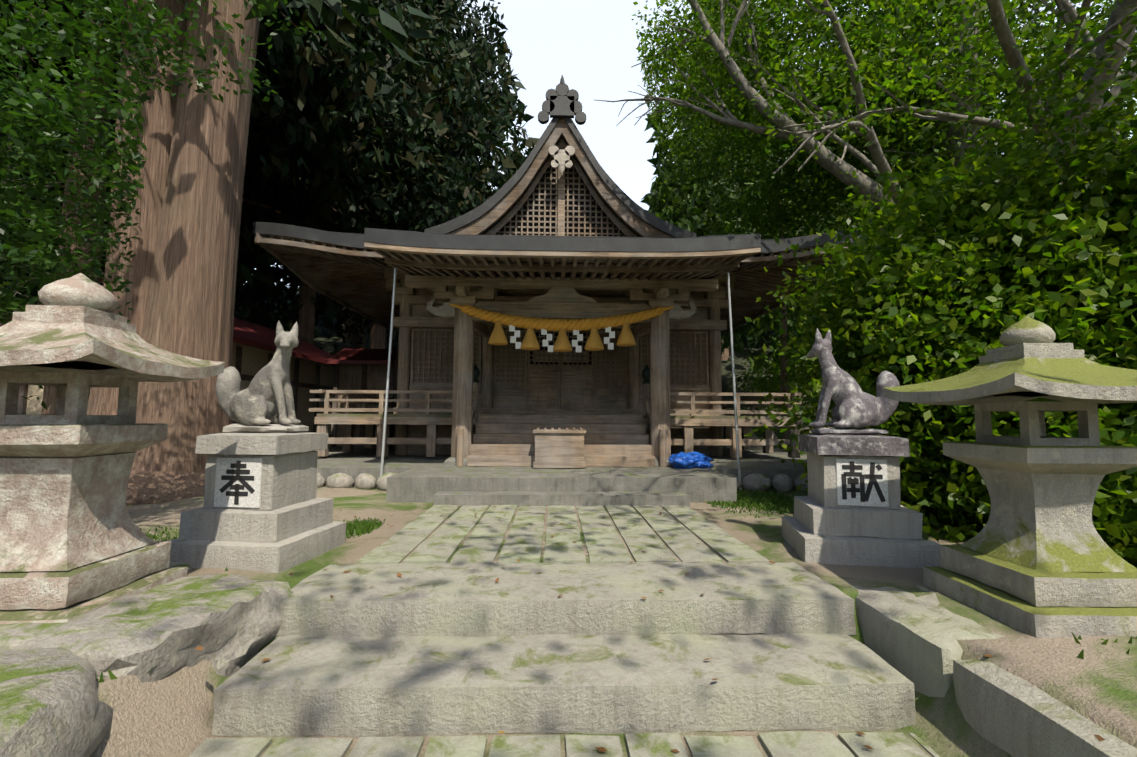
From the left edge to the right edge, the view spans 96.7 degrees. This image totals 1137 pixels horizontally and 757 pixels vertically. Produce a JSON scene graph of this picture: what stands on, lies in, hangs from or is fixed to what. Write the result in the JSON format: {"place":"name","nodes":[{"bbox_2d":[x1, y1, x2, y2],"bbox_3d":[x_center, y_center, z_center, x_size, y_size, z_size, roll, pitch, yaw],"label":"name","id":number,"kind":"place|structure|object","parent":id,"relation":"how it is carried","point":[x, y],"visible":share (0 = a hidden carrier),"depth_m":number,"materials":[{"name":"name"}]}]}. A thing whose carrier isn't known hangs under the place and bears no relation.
{"place":"outdoors","nodes":[
{"label":"outdoors","id":0,"kind":"place"},
{"bbox_2d":[1,241,1136,756],"bbox_3d":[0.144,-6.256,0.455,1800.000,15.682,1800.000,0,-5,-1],"label":"ground","id":1,"kind":"structure","parent":0,"point":[171,715],"depth_m":2.55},
{"bbox_2d":[0,0,121,399],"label":"tree","id":2,"kind":"object","parent":1,"relation":"on","point":[9,165],"visible":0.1,"depth_m":8.53,"materials":[{"name":"green plant"}]},
{"bbox_2d":[0,0,137,311],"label":"tree","id":3,"kind":"object","parent":1,"relation":"on","point":[59,178],"visible":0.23,"depth_m":7.56,"materials":[{"name":"green plant"}]},
{"bbox_2d":[0,0,252,321],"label":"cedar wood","id":4,"kind":"object","parent":1,"relation":"on","point":[247,277],"visible":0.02,"depth_m":10.84,"materials":[{"name":"green plant"}]},
{"bbox_2d":[0,561,293,756],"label":"rocks","id":5,"kind":"object","parent":1,"relation":"on","point":[51,705],"visible":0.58,"depth_m":2.35,"materials":[{"name":"stone"}]},
{"bbox_2d":[0,273,224,623],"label":"stone lantern","id":6,"kind":"object","parent":5,"relation":"on","point":[75,541],"visible":0.85,"depth_m":2.79,"materials":[{"name":"grey stone"}]},
{"bbox_2d":[57,154,269,250],"bbox_3d":[-16.677,-17.151,19.367,12.071,33.327,12.095,0,-5,-1],"label":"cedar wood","id":7,"kind":"object","parent":1,"relation":"on","point":[253,183],"depth_m":17.57,"materials":[{"name":"green plant"}]},
{"bbox_2d":[0,0,338,409],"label":"tree sprays","id":8,"kind":"object","parent":1,"relation":"on","point":[27,252],"visible":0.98,"depth_m":4.19,"materials":[{"name":"green plant"}]},
{"bbox_2d":[87,0,259,504],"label":"tree trunk","id":9,"kind":"object","parent":1,"relation":"on","point":[181,274],"visible":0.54,"depth_m":7.82,"materials":[{"name":"brown plant"}]},
{"bbox_2d":[2,29,381,322],"bbox_3d":[-10.736,-14.920,16.181,10.484,32.096,11.764,0,-5,-1],"label":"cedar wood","id":10,"kind":"object","parent":1,"relation":"on","point":[257,206],"visible":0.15,"depth_m":16.04,"materials":[{"name":"green plant"}]},
{"bbox_2d":[0,278,397,447],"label":"side building","id":11,"kind":"structure","parent":1,"relation":"on","point":[312,367],"depth_m":14.30,"materials":[{"name":"brown wood"}]},
{"bbox_2d":[0,0,435,414],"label":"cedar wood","id":12,"kind":"object","parent":1,"relation":"on","point":[346,22],"visible":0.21,"depth_m":9.87,"materials":[{"name":"green plant"}]},
{"bbox_2d":[0,0,534,354],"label":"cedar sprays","id":13,"kind":"object","parent":12,"relation":"attached to","point":[407,108],"visible":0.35,"depth_m":15.60,"materials":[{"name":"green plant"}]},
{"bbox_2d":[168,423,345,572],"bbox_3d":[-2.563,0.997,4.250,1.011,1.234,0.965,0,-5,6],"label":"statue pedestal","id":14,"kind":"object","parent":1,"relation":"on","point":[263,509],"visible":0.83,"depth_m":3.95,"materials":[{"name":"stone"}]},
{"bbox_2d":[215,321,300,424],"bbox_3d":[-2.666,-0.050,4.348,0.730,0.898,0.327,0,-5,6],"label":"fox statue","id":15,"kind":"object","parent":14,"relation":"on","point":[264,396],"visible":0.98,"depth_m":4.27,"materials":[{"name":"stone"}]},
{"bbox_2d":[341,307,351,340],"bbox_3d":[-15.760,-21.018,37.938,11.523,37.329,12.166,0,-5,-1],"label":"cedar wood","id":16,"kind":"object","parent":1,"relation":"on","point":[345,336],"depth_m":35.70,"materials":[{"name":"green plant"}]},
{"bbox_2d":[251,36,444,348],"bbox_3d":[-11.476,-17.012,28.942,12.826,35.283,12.654,0,-5,-1],"label":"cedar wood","id":17,"kind":"object","parent":1,"relation":"on","point":[356,346],"depth_m":27.69,"materials":[{"name":"green plant"}]},
{"bbox_2d":[240,0,516,348],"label":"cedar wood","id":18,"kind":"object","parent":1,"relation":"on","point":[377,336],"visible":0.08,"depth_m":20.70,"materials":[{"name":"green plant"}]},
{"bbox_2d":[234,25,539,342],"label":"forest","id":19,"kind":"object","parent":1,"relation":"on","point":[500,181],"depth_m":37.96,"materials":[{"name":"green plant"}]},
{"bbox_2d":[444,193,485,221],"bbox_3d":[-3.355,-4.021,24.292,8.011,10.579,7.032,2,-5,-20],"label":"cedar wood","id":20,"kind":"object","parent":1,"relation":"on","point":[479,196],"depth_m":24.88,"materials":[{"name":"green plant"}]},
{"bbox_2d":[380,268,740,488],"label":"metal poles","id":21,"kind":"object","parent":1,"relation":"on","point":[389,363],"visible":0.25,"depth_m":8.19,"materials":[{"name":"grey metal"}]},
{"bbox_2d":[314,444,807,506],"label":"stone platform","id":22,"kind":"structure","parent":1,"relation":"on","point":[424,478],"depth_m":6.98,"materials":[{"name":"grey stone"}]},
{"bbox_2d":[309,268,805,467],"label":"shrine hall","id":23,"kind":"structure","parent":22,"relation":"on","point":[542,407],"depth_m":10.98,"materials":[{"name":"brown wood"}]},
{"bbox_2d":[254,233,850,332],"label":"roof eaves","id":24,"kind":"object","parent":23,"relation":"attached to","point":[354,279],"visible":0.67,"depth_m":10.06,"materials":[{"name":"wood"}]},
{"bbox_2d":[253,74,860,287],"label":"shrine roof","id":25,"kind":"structure","parent":23,"relation":"on","point":[559,195],"depth_m":12.32,"materials":[{"name":"grey wood"}]},
{"bbox_2d":[405,275,717,465],"bbox_3d":[-0.135,-0.074,9.700,5.500,3.270,2.610,0,-5,-1],"label":"shrine porch","id":26,"kind":"object","parent":22,"relation":"on","point":[562,299],"visible":0.79,"depth_m":8.82,"materials":[{"name":"brown wood"}]},
{"bbox_2d":[450,303,673,351],"bbox_3d":[-0.103,-0.871,8.695,3.891,0.848,0.331,0,-5,-1],"label":"shimenawa rope","id":27,"kind":"object","parent":26,"relation":"attached to","point":[562,327],"visible":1,"depth_m":8.64,"materials":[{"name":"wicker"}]},
{"bbox_2d":[317,472,807,491],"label":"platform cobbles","id":28,"kind":"object","parent":22,"relation":"on","point":[758,481],"visible":0.29,"depth_m":8.06,"materials":[{"name":"stone"}]},
{"bbox_2d":[668,452,713,468],"bbox_3d":[2.065,1.393,8.457,0.796,0.327,0.580,0,-5,-1],"label":"blue tarp","id":29,"kind":"object","parent":22,"relation":"on","point":[683,460],"visible":0.92,"depth_m":8.31,"materials":[{"name":"blue plastic"}]},
{"bbox_2d":[356,505,769,563],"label":"path paving","id":30,"kind":"structure","parent":1,"relation":"on","point":[523,542],"depth_m":4.79,"materials":[{"name":"stone"}]},
{"bbox_2d":[212,562,915,736],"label":"stone steps","id":31,"kind":"structure","parent":1,"relation":"on","point":[447,649],"depth_m":2.83,"materials":[{"name":"grey stone"}]},
{"bbox_2d":[188,731,939,756],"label":"paving","id":32,"kind":"structure","parent":1,"relation":"on","point":[817,744],"depth_m":2.38,"materials":[{"name":"stone"}]},
{"bbox_2d":[174,474,1104,752],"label":"fallen leaves","id":33,"kind":"object","parent":32,"relation":"on","point":[1100,738],"visible":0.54,"depth_m":2.76,"materials":[{"name":"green plant"}]},
{"bbox_2d":[96,488,1136,682],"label":"grass tufts","id":34,"kind":"object","parent":1,"relation":"on","point":[757,500],"visible":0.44,"depth_m":6.48,"materials":[{"name":"green plant"}]},
{"bbox_2d":[298,63,1079,448],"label":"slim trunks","id":35,"kind":"object","parent":1,"relation":"on","point":[306,319],"visible":0.02,"depth_m":18.67,"materials":[{"name":"brown plant"}]},
{"bbox_2d":[652,205,751,353],"bbox_3d":[5.432,-4.572,26.537,9.668,10.898,7.974,2,-5,-23],"label":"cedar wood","id":36,"kind":"object","parent":1,"relation":"on","point":[736,346],"visible":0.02,"depth_m":27.10,"materials":[{"name":"green plant"}]},
{"bbox_2d":[656,0,789,359],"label":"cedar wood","id":37,"kind":"object","parent":1,"relation":"on","point":[725,356],"depth_m":34.50,"materials":[{"name":"green plant"}]},
{"bbox_2d":[647,98,871,447],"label":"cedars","id":38,"kind":"object","parent":1,"relation":"on","point":[699,224],"visible":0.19,"depth_m":22.44,"materials":[{"name":"green plant"}]},
{"bbox_2d":[723,308,842,434],"bbox_3d":[9.143,-0.026,17.718,6.577,5.238,10.975,0,-5,-1],"label":"bush","id":39,"kind":"object","parent":1,"relation":"on","point":[774,386],"visible":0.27,"depth_m":19.06,"materials":[{"name":"green plant"}]},
{"bbox_2d":[782,427,940,567],"bbox_3d":[2.489,1.047,4.458,1.010,1.223,0.966,-1,-5,13],"label":"statue pedestal","id":40,"kind":"object","parent":1,"relation":"on","point":[849,509],"visible":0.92,"depth_m":4.14,"materials":[{"name":"stone"}]},
{"bbox_2d":[807,328,899,427],"bbox_3d":[2.551,-0.008,4.522,0.730,0.898,0.327,-1,-5,13],"label":"fox statue","id":41,"kind":"object","parent":40,"relation":"on","point":[855,406],"visible":0.94,"depth_m":4.44,"materials":[{"name":"stone"}]},
{"bbox_2d":[595,0,1136,397],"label":"broadleaf tree","id":42,"kind":"object","parent":1,"relation":"on","point":[834,186],"depth_m":10.25,"materials":[{"name":"green plant"}]},
{"bbox_2d":[641,47,1134,388],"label":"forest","id":43,"kind":"object","parent":1,"relation":"on","point":[655,162],"depth_m":37.48,"materials":[{"name":"green plant"}]},
{"bbox_2d":[689,0,1136,192],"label":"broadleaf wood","id":44,"kind":"object","parent":1,"relation":"on","point":[990,70],"visible":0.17,"depth_m":10.39,"materials":[{"name":"green plant"}]},
{"bbox_2d":[744,68,1136,567],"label":"bush","id":45,"kind":"object","parent":1,"relation":"on","point":[987,255],"visible":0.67,"depth_m":5.09,"materials":[{"name":"green plant"}]},
{"bbox_2d":[807,19,1136,531],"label":"shrub wood","id":46,"kind":"object","parent":1,"relation":"on","point":[1061,124],"visible":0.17,"depth_m":5.06,"materials":[{"name":"green plant"}]},
{"bbox_2d":[850,584,1136,756],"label":"kerb stones","id":47,"kind":"object","parent":1,"relation":"on","point":[911,637],"visible":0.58,"depth_m":2.42,"materials":[{"name":"grey stone"}]},
{"bbox_2d":[883,316,1136,637],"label":"stone lantern","id":48,"kind":"object","parent":1,"relation":"on","point":[1036,556],"visible":0.94,"depth_m":2.93,"materials":[{"name":"grey stone"}]},
{"bbox_2d":[1054,52,1136,191],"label":"shrub wood","id":49,"kind":"object","parent":1,"relation":"on","point":[1124,84],"visible":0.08,"depth_m":4.54,"materials":[{"name":"green plant"}]},
{"bbox_2d":[246,0,1136,286],"label":"sky","id":50,"kind":"structure","parent":0,"point":[593,44],"materials":[{"name":"white"}]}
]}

